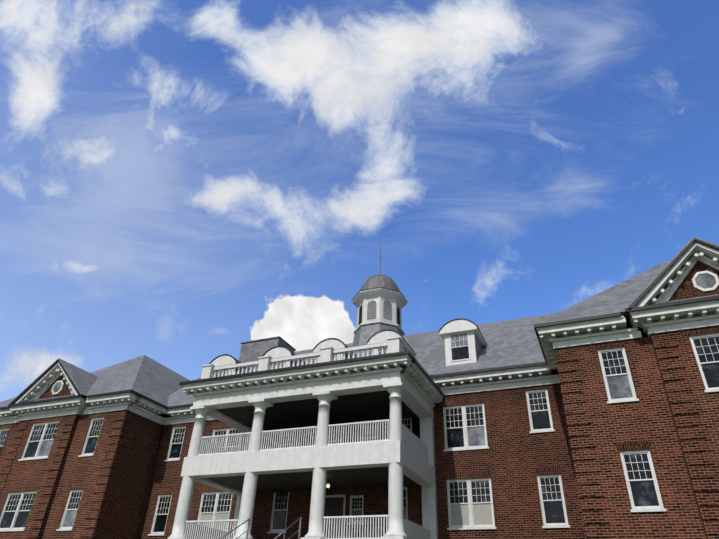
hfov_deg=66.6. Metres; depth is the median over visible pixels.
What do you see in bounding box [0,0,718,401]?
sky
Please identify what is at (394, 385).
portico
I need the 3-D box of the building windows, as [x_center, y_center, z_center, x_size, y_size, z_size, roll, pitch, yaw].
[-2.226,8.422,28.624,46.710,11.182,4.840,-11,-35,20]
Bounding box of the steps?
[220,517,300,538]
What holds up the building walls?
on the ground
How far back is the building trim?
27.89 m
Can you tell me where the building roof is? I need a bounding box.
[0,237,718,417]
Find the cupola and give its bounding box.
[351,237,407,346]
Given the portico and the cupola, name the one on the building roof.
the cupola
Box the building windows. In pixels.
[0,273,718,537]
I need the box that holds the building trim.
[0,238,718,424]
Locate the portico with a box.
[168,336,444,538]
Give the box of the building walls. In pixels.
[0,261,718,538]
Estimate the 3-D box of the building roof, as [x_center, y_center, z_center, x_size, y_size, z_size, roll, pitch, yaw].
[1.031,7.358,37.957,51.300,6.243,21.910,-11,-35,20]

